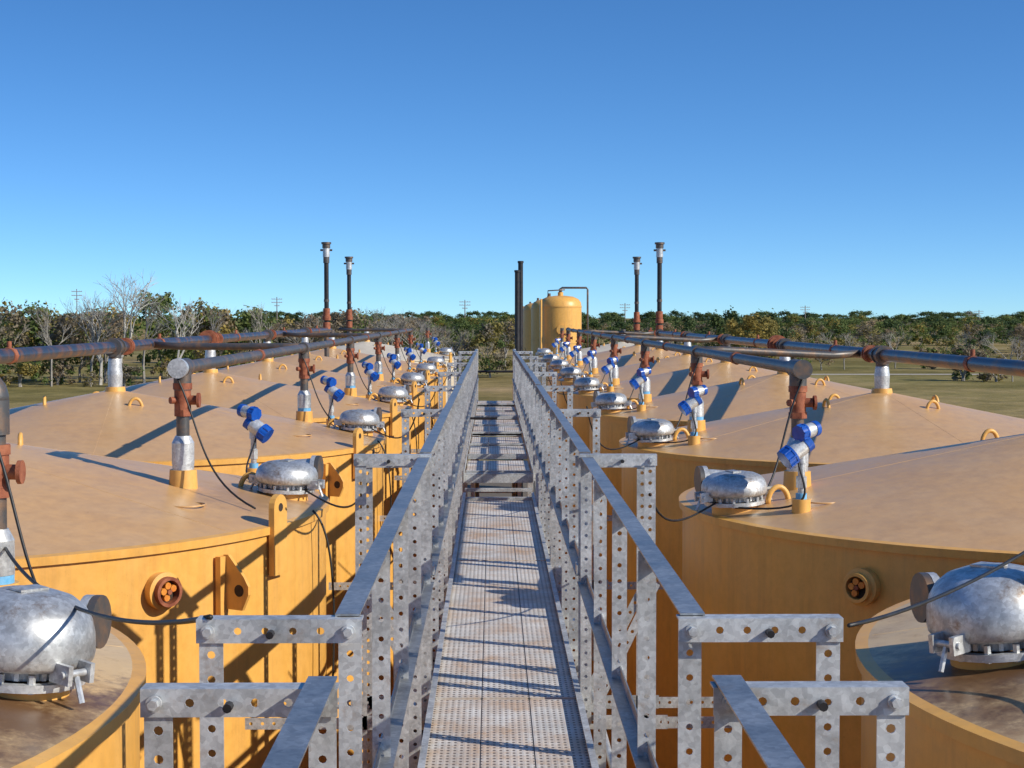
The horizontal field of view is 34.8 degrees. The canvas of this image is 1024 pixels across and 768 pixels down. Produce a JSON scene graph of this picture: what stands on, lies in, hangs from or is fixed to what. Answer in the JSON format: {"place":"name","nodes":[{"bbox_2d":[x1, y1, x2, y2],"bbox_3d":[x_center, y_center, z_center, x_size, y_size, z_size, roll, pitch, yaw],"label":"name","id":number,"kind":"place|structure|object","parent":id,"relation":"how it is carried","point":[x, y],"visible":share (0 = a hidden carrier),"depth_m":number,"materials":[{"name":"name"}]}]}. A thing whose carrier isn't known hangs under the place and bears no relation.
{"place":"outdoors","nodes":[
{"label":"outdoors","id":0,"kind":"place"},
{"bbox_2d":[0,318,1023,463],"bbox_3d":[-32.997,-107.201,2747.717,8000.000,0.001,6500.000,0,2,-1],"label":"ground","id":1,"kind":"structure","parent":0,"point":[1005,397],"depth_m":149.08,"materials":[{"name":"green plant"}]},
{"bbox_2d":[0,297,30,371],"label":"oak tree","id":2,"kind":"object","parent":1,"relation":"on","point":[13,319],"visible":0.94,"depth_m":150.28,"materials":[{"name":"green plant"}]},
{"bbox_2d":[0,300,66,380],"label":"oak tree","id":3,"kind":"object","parent":1,"relation":"on","point":[25,311],"visible":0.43,"depth_m":152.44,"materials":[{"name":"green plant"}]},
{"bbox_2d":[22,305,81,385],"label":"bare tree","id":4,"kind":"object","parent":1,"relation":"on","point":[46,334],"visible":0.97,"depth_m":140.54,"materials":[{"name":"grey plant"}]},
{"bbox_2d":[30,311,91,379],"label":"oak tree","id":5,"kind":"object","parent":1,"relation":"on","point":[49,332],"visible":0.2,"depth_m":151.97,"materials":[{"name":"green plant"}]},
{"bbox_2d":[71,289,81,308],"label":"utility pole","id":6,"kind":"object","parent":1,"relation":"on","point":[76,291],"visible":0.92,"depth_m":540.83,"materials":[{"name":"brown wood"}]},
{"bbox_2d":[39,311,124,381],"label":"oak tree","id":7,"kind":"object","parent":1,"relation":"on","point":[63,321],"visible":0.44,"depth_m":148.50,"materials":[{"name":"green plant"}]},
{"bbox_2d":[59,297,127,383],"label":"bare tree","id":8,"kind":"object","parent":1,"relation":"on","point":[94,340],"visible":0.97,"depth_m":142.53,"materials":[{"name":"grey plant"}]},
{"bbox_2d":[68,291,128,384],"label":"pale bare tree","id":9,"kind":"object","parent":1,"relation":"on","point":[100,359],"visible":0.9,"depth_m":142.96,"materials":[{"name":"grey plant"}]},
{"bbox_2d":[62,303,146,382],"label":"oak tree","id":10,"kind":"object","parent":1,"relation":"on","point":[114,334],"visible":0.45,"depth_m":146.98,"materials":[{"name":"green plant"}]},
{"bbox_2d":[93,270,158,385],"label":"pale bare tree","id":11,"kind":"object","parent":1,"relation":"on","point":[134,305],"visible":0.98,"depth_m":140.28,"materials":[{"name":"grey plant"}]},
{"bbox_2d":[113,293,166,382],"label":"bare tree","id":12,"kind":"object","parent":1,"relation":"on","point":[143,359],"visible":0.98,"depth_m":140.47,"materials":[{"name":"grey plant"}]},
{"bbox_2d":[124,290,195,378],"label":"oak tree","id":13,"kind":"object","parent":1,"relation":"on","point":[167,300],"visible":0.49,"depth_m":155.92,"materials":[{"name":"green plant"}]},
{"bbox_2d":[150,296,206,357],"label":"pale bare tree","id":14,"kind":"object","parent":1,"relation":"on","point":[182,321],"visible":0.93,"depth_m":143.01,"materials":[{"name":"grey plant"}]},
{"bbox_2d":[171,297,233,358],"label":"oak tree","id":15,"kind":"object","parent":1,"relation":"on","point":[195,305],"visible":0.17,"depth_m":157.77,"materials":[{"name":"green plant"}]},
{"bbox_2d":[182,306,235,336],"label":"bare tree","id":16,"kind":"object","parent":1,"relation":"on","point":[213,326],"visible":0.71,"depth_m":138.56,"materials":[{"name":"grey plant"}]},
{"bbox_2d":[179,302,253,372],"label":"oak tree","id":17,"kind":"object","parent":1,"relation":"on","point":[224,329],"visible":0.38,"depth_m":145.05,"materials":[{"name":"green plant"}]},
{"bbox_2d":[0,354,469,386],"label":"brush thicket","id":18,"kind":"object","parent":1,"relation":"on","point":[21,370],"visible":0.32,"depth_m":140.35,"materials":[{"name":"green plant"}]},
{"bbox_2d":[215,305,295,364],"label":"oak tree","id":19,"kind":"object","parent":1,"relation":"on","point":[247,319],"visible":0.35,"depth_m":145.68,"materials":[{"name":"green plant"}]},
{"bbox_2d":[0,307,514,365],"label":"background woodland","id":20,"kind":"object","parent":1,"relation":"on","point":[465,326],"visible":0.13,"depth_m":196.93,"materials":[{"name":"green plant"}]},
{"bbox_2d":[243,302,282,342],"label":"bare tree","id":21,"kind":"object","parent":1,"relation":"on","point":[257,322],"visible":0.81,"depth_m":141.38,"materials":[{"name":"grey plant"}]},
{"bbox_2d":[271,297,281,320],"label":"utility pole","id":22,"kind":"object","parent":1,"relation":"on","point":[276,302],"visible":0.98,"depth_m":511.46,"materials":[{"name":"brown wood"}]},
{"bbox_2d":[254,315,309,354],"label":"oak tree","id":23,"kind":"object","parent":1,"relation":"on","point":[286,320],"visible":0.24,"depth_m":148.33,"materials":[{"name":"green plant"}]},
{"bbox_2d":[284,312,332,342],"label":"bare tree","id":24,"kind":"object","parent":1,"relation":"on","point":[306,324],"visible":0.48,"depth_m":140.40,"materials":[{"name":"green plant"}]},
{"bbox_2d":[278,313,342,356],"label":"oak tree","id":25,"kind":"object","parent":1,"relation":"on","point":[314,320],"visible":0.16,"depth_m":145.97,"materials":[{"name":"green plant"}]},
{"bbox_2d":[316,307,396,346],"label":"oak tree","id":26,"kind":"object","parent":1,"relation":"on","point":[341,318],"visible":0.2,"depth_m":158.72,"materials":[{"name":"green plant"}]},
{"bbox_2d":[357,309,400,343],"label":"bare tree","id":27,"kind":"object","parent":1,"relation":"on","point":[377,325],"visible":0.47,"depth_m":163.74,"materials":[{"name":"grey plant"}]},
{"bbox_2d":[370,307,430,348],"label":"bare tree","id":28,"kind":"object","parent":1,"relation":"on","point":[404,324],"visible":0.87,"depth_m":150.45,"materials":[{"name":"grey plant"}]},
{"bbox_2d":[374,313,426,344],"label":"bare tree","id":29,"kind":"object","parent":1,"relation":"on","point":[400,323],"visible":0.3,"depth_m":165.37,"materials":[{"name":"grey plant"}]},
{"bbox_2d":[379,315,446,349],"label":"bare tree","id":30,"kind":"object","parent":1,"relation":"on","point":[434,330],"visible":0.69,"depth_m":153.41,"materials":[{"name":"grey plant"}]},
{"bbox_2d":[417,323,466,355],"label":"bare tree","id":31,"kind":"object","parent":1,"relation":"on","point":[460,340],"visible":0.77,"depth_m":160.38,"materials":[{"name":"grey plant"}]},
{"bbox_2d":[444,327,475,371],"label":"bare tree","id":32,"kind":"object","parent":1,"relation":"on","point":[463,341],"visible":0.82,"depth_m":162.97,"materials":[{"name":"grey plant"}]},
{"bbox_2d":[441,339,480,358],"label":"oak tree","id":33,"kind":"object","parent":1,"relation":"on","point":[465,345],"visible":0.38,"depth_m":164.00,"materials":[{"name":"green plant"}]},
{"bbox_2d":[413,483,527,761],"bbox_3d":[-0.312,4.921,26.223,18.000,0.001,68.000,0,2,-1],"label":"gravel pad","id":34,"kind":"object","parent":1,"relation":"on","point":[497,485],"depth_m":55.43,"materials":[{"name":"grey gravel"}]},
{"bbox_2d":[0,400,145,767],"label":"oil storage tank","id":35,"kind":"object","parent":34,"relation":"on","point":[72,681],"visible":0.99,"depth_m":4.45,"materials":[{"name":"metal"}]},
{"bbox_2d":[6,371,374,767],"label":"oil storage tank","id":36,"kind":"object","parent":34,"relation":"on","point":[181,537],"visible":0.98,"depth_m":8.36,"materials":[{"name":"metal"}]},
{"bbox_2d":[0,328,412,400],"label":"gas gathering pipe","id":37,"kind":"object","parent":36,"relation":"on","point":[180,367],"visible":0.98,"depth_m":15.57,"materials":[{"name":"grey metal"}]},
{"bbox_2d":[344,256,353,332],"bbox_3d":[-3.802,-1.621,38.123,0.200,2.700,0.200,2,3,43],"label":"vent stack","id":38,"kind":"object","parent":37,"relation":"on","point":[349,316],"visible":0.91,"depth_m":38.06,"materials":[{"name":"black metal"}]},
{"bbox_2d":[6,351,419,767],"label":"oil storage tank","id":39,"kind":"object","parent":34,"relation":"on","point":[115,419],"visible":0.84,"depth_m":13.49,"materials":[{"name":"metal"}]},
{"bbox_2d":[10,343,437,767],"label":"oil storage tank","id":40,"kind":"object","parent":34,"relation":"on","point":[213,387],"visible":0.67,"depth_m":18.64,"materials":[{"name":"metal"}]},
{"bbox_2d":[0,326,331,364],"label":"vapor pipe line","id":41,"kind":"object","parent":40,"relation":"on","point":[110,347],"visible":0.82,"depth_m":14.37,"materials":[{"name":"grey metal"}]},
{"bbox_2d":[126,337,449,730],"bbox_3d":[-3.458,2.134,24.369,5.138,5.730,4.784,0,2,-1],"label":"oil storage tank","id":42,"kind":"object","parent":34,"relation":"on","point":[269,369],"visible":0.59,"depth_m":23.71,"materials":[{"name":"metal"}]},
{"bbox_2d":[200,334,453,651],"bbox_3d":[-3.517,1.932,29.264,5.138,5.730,4.784,0,2,-1],"label":"oil storage tank","id":43,"kind":"object","parent":34,"relation":"on","point":[336,364],"visible":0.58,"depth_m":28.73,"materials":[{"name":"metal"}]},
{"bbox_2d":[231,330,462,608],"bbox_3d":[-3.576,1.730,34.160,5.138,5.730,4.784,0,2,-1],"label":"oil storage tank","id":44,"kind":"object","parent":34,"relation":"on","point":[334,351],"visible":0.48,"depth_m":33.73,"materials":[{"name":"metal"}]},
{"bbox_2d":[320,242,331,356],"bbox_3d":[-3.740,-1.457,32.925,0.200,2.800,0.200,-2,3,-45],"label":"vent stack","id":45,"kind":"object","parent":44,"relation":"on","point":[326,316],"visible":0.88,"depth_m":32.86,"materials":[{"name":"black metal"}]},
{"bbox_2d":[277,327,468,538],"bbox_3d":[-3.704,1.343,43.551,5.168,5.730,4.844,0,2,-1],"label":"oil storage tank","id":46,"kind":"object","parent":34,"relation":"on","point":[366,347],"visible":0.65,"depth_m":42.79,"materials":[{"name":"yellow metal"}]},
{"bbox_2d":[514,270,519,496],"bbox_3d":[0.148,0.449,46.063,0.240,7.310,0.240,0,2,-1],"label":"flare stack","id":47,"kind":"object","parent":34,"relation":"on","point":[517,310],"visible":0.44,"depth_m":45.91,"materials":[{"name":"black metal"}]},
{"bbox_2d":[518,261,523,496],"bbox_3d":[0.243,0.298,46.458,0.240,7.580,0.240,0,2,-1],"label":"flare stack","id":48,"kind":"object","parent":34,"relation":"on","point":[520,265],"visible":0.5,"depth_m":46.30,"materials":[{"name":"black metal"}]},
{"bbox_2d":[140,349,908,767],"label":"steel catwalk","id":49,"kind":"object","parent":34,"relation":"on","point":[536,699],"visible":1,"depth_m":6.23,"materials":[{"name":"grey metal"}]},
{"bbox_2d":[4,547,1023,627],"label":"power cable","id":50,"kind":"object","parent":49,"relation":"attached to","point":[210,616],"visible":0.86,"depth_m":3.79,"materials":[{"name":"rubber"}]},
{"bbox_2d":[531,293,550,369],"bbox_3d":[1.278,0.292,56.079,1.264,6.800,1.264,0,2,-1],"label":"separator vessel","id":51,"kind":"object","parent":34,"relation":"on","point":[535,325],"visible":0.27,"depth_m":55.63,"materials":[{"name":"paint"}]},
{"bbox_2d":[539,287,588,353],"bbox_3d":[1.523,0.583,48.048,1.461,6.880,1.341,0,2,-1],"label":"separator vessel","id":52,"kind":"object","parent":34,"relation":"on","point":[558,312],"visible":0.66,"depth_m":47.47,"materials":[{"name":"paint"}]},
{"bbox_2d":[520,328,633,494],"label":"oil storage tank","id":53,"kind":"object","parent":34,"relation":"on","point":[584,351],"visible":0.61,"depth_m":42.55,"materials":[{"name":"yellow metal"}]},
{"bbox_2d":[525,331,654,532],"bbox_3d":[2.925,1.598,37.736,4.544,5.700,4.544,0,2,11],"label":"oil storage tank","id":54,"kind":"object","parent":34,"relation":"on","point":[565,348],"visible":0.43,"depth_m":37.02,"materials":[{"name":"metal"}]},
{"bbox_2d":[632,257,641,344],"bbox_3d":[2.917,-1.624,38.203,0.200,2.700,0.200,-2,3,-45],"label":"vent stack","id":55,"kind":"object","parent":54,"relation":"on","point":[636,319],"visible":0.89,"depth_m":38.14,"materials":[{"name":"black metal"}]},
{"bbox_2d":[534,333,682,554],"bbox_3d":[2.981,1.791,33.040,4.544,5.700,4.544,0,2,11],"label":"oil storage tank","id":56,"kind":"object","parent":34,"relation":"on","point":[624,360],"visible":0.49,"depth_m":32.33,"materials":[{"name":"metal"}]},
{"bbox_2d":[538,336,719,628],"bbox_3d":[3.037,1.985,28.344,4.544,5.700,4.544,0,2,11],"label":"oil storage tank","id":57,"kind":"object","parent":34,"relation":"on","point":[666,364],"visible":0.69,"depth_m":27.59,"materials":[{"name":"metal"}]},
{"bbox_2d":[566,327,859,378],"bbox_3d":[2.252,-0.647,23.297,1.700,0.143,28.350,0,2,-1],"label":"gas gathering pipe","id":58,"kind":"object","parent":57,"relation":"on","point":[799,369],"visible":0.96,"depth_m":14.56,"materials":[{"name":"grey metal"}]},
{"bbox_2d":[546,340,776,661],"bbox_3d":[3.094,2.178,23.648,4.544,5.700,4.544,0,2,11],"label":"oil storage tank","id":59,"kind":"object","parent":34,"relation":"on","point":[722,372],"visible":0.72,"depth_m":22.82,"materials":[{"name":"metal"}]},
{"bbox_2d":[560,345,870,767],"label":"oil storage tank","id":60,"kind":"object","parent":34,"relation":"on","point":[747,396],"visible":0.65,"depth_m":18.05,"materials":[{"name":"metal"}]},
{"bbox_2d":[648,328,1023,376],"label":"vapor pipe line","id":61,"kind":"object","parent":60,"relation":"on","point":[886,355],"visible":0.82,"depth_m":13.81,"materials":[{"name":"grey metal"}]},
{"bbox_2d":[654,242,665,330],"bbox_3d":[2.980,-1.460,33.006,0.200,2.800,0.200,-2,3,-45],"label":"vent stack","id":62,"kind":"object","parent":61,"relation":"on","point":[659,319],"visible":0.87,"depth_m":32.94,"materials":[{"name":"black metal"}]},
{"bbox_2d":[586,354,1023,767],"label":"oil storage tank","id":63,"kind":"object","parent":34,"relation":"on","point":[881,419],"visible":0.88,"depth_m":13.18,"materials":[{"name":"metal"}]},
{"bbox_2d":[643,371,1023,767],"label":"oil storage tank","id":64,"kind":"object","parent":34,"relation":"on","point":[857,540],"visible":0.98,"depth_m":8.51,"materials":[{"name":"metal"}]},
{"bbox_2d":[855,561,1023,767],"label":"oil storage tank","id":65,"kind":"object","parent":34,"relation":"on","point":[954,661],"visible":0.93,"depth_m":4.74,"materials":[{"name":"metal"}]},
{"bbox_2d":[466,318,514,377],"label":"oak tree","id":66,"kind":"object","parent":1,"relation":"on","point":[486,329],"visible":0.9,"depth_m":160.06,"materials":[{"name":"green plant"}]},
{"bbox_2d":[496,318,514,349],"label":"oak tree","id":67,"kind":"object","parent":1,"relation":"on","point":[508,329],"visible":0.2,"depth_m":163.39,"materials":[{"name":"green plant"}]},
{"bbox_2d":[0,309,1023,329],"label":"distant tree line","id":68,"kind":"object","parent":1,"relation":"on","point":[700,316],"visible":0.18,"depth_m":746.77,"materials":[{"name":"green plant"}]},
{"bbox_2d":[0,312,1023,336],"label":"distant tree line","id":69,"kind":"object","parent":1,"relation":"on","point":[614,319],"visible":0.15,"depth_m":508.36,"materials":[{"name":"green plant"}]},
{"bbox_2d":[671,311,707,345],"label":"oak tree","id":70,"kind":"object","parent":1,"relation":"on","point":[689,323],"visible":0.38,"depth_m":217.67,"materials":[{"name":"green plant"}]},
{"bbox_2d":[382,315,1023,344],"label":"distant tree line","id":71,"kind":"object","parent":1,"relation":"on","point":[1000,329],"visible":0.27,"depth_m":347.65,"materials":[{"name":"green plant"}]},
{"bbox_2d":[696,309,733,345],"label":"oak tree","id":72,"kind":"object","parent":1,"relation":"on","point":[716,319],"visible":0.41,"depth_m":209.95,"materials":[{"name":"green plant"}]},
{"bbox_2d":[714,305,751,346],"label":"oak tree","id":73,"kind":"object","parent":1,"relation":"on","point":[731,315],"visible":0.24,"depth_m":214.06,"materials":[{"name":"green plant"}]},
{"bbox_2d":[712,313,771,356],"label":"autumn tree","id":74,"kind":"object","parent":1,"relation":"on","point":[751,320],"visible":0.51,"depth_m":189.84,"materials":[{"name":"green plant"}]},
{"bbox_2d":[735,308,779,356],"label":"oak tree","id":75,"kind":"object","parent":1,"relation":"on","point":[760,317],"visible":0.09,"depth_m":208.06,"materials":[{"name":"green plant"}]},
{"bbox_2d":[746,315,793,358],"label":"autumn tree","id":76,"kind":"object","parent":1,"relation":"on","point":[773,327],"visible":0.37,"depth_m":191.73,"materials":[{"name":"green plant"}]},
{"bbox_2d":[759,308,795,357],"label":"oak tree","id":77,"kind":"object","parent":1,"relation":"on","point":[778,319],"visible":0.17,"depth_m":216.03,"materials":[{"name":"green plant"}]},
{"bbox_2d":[778,357,811,362],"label":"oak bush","id":78,"kind":"object","parent":1,"relation":"on","point":[800,358],"visible":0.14,"depth_m":164.03,"materials":[{"name":"green plant"}]},
{"bbox_2d":[581,318,1023,354],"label":"hedgerow trees","id":79,"kind":"object","parent":1,"relation":"on","point":[866,329],"visible":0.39,"depth_m":257.05,"materials":[{"name":"green plant"}]},
{"bbox_2d":[818,330,860,369],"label":"bare tree","id":80,"kind":"object","parent":1,"relation":"on","point":[848,336],"visible":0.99,"depth_m":185.64,"materials":[{"name":"grey plant"}]},
{"bbox_2d":[679,339,1023,369],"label":"brush thicket","id":81,"kind":"object","parent":1,"relation":"on","point":[936,350],"visible":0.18,"depth_m":185.75,"materials":[{"name":"green plant"}]},
{"bbox_2d":[881,332,911,367],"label":"bare tree","id":82,"kind":"object","parent":1,"relation":"on","point":[888,340],"visible":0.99,"depth_m":190.56,"materials":[{"name":"grey plant"}]},
{"bbox_2d":[947,345,987,380],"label":"oak bush","id":83,"kind":"object","parent":1,"relation":"on","point":[963,351],"visible":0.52,"depth_m":152.48,"materials":[{"name":"green plant"}]},
{"bbox_2d":[954,330,991,346],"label":"bare tree","id":84,"kind":"object","parent":1,"relation":"on","point":[964,339],"visible":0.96,"depth_m":205.21,"materials":[{"name":"grey plant"}]},
{"bbox_2d":[979,354,1007,381],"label":"oak bush","id":85,"kind":"object","parent":1,"relation":"on","point":[987,377],"visible":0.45,"depth_m":150.53,"materials":[{"name":"green plant"}]},
{"bbox_2d":[981,334,1023,381],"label":"bare tree","id":86,"kind":"object","parent":1,"relation":"on","point":[1006,343],"visible":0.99,"depth_m":150.83,"materials":[{"name":"grey plant"}]},
{"bbox_2d":[0,0,1023,317],"label":"sky","id":87,"kind":"structure","parent":0,"point":[836,157],"materials":[{"name":"blue"}]},
{"bbox_2d":[523,298,538,460],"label":"separator vessel","id":88,"kind":"object","parent":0,"point":[527,327],"visible":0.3,"depth_m":67.58,"materials":[{"name":"paint"}]},
{"bbox_2d":[811,374,1002,374],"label":"dirt road","id":89,"kind":"structure","parent":0,"point":[890,374],"depth_m":169.44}
]}

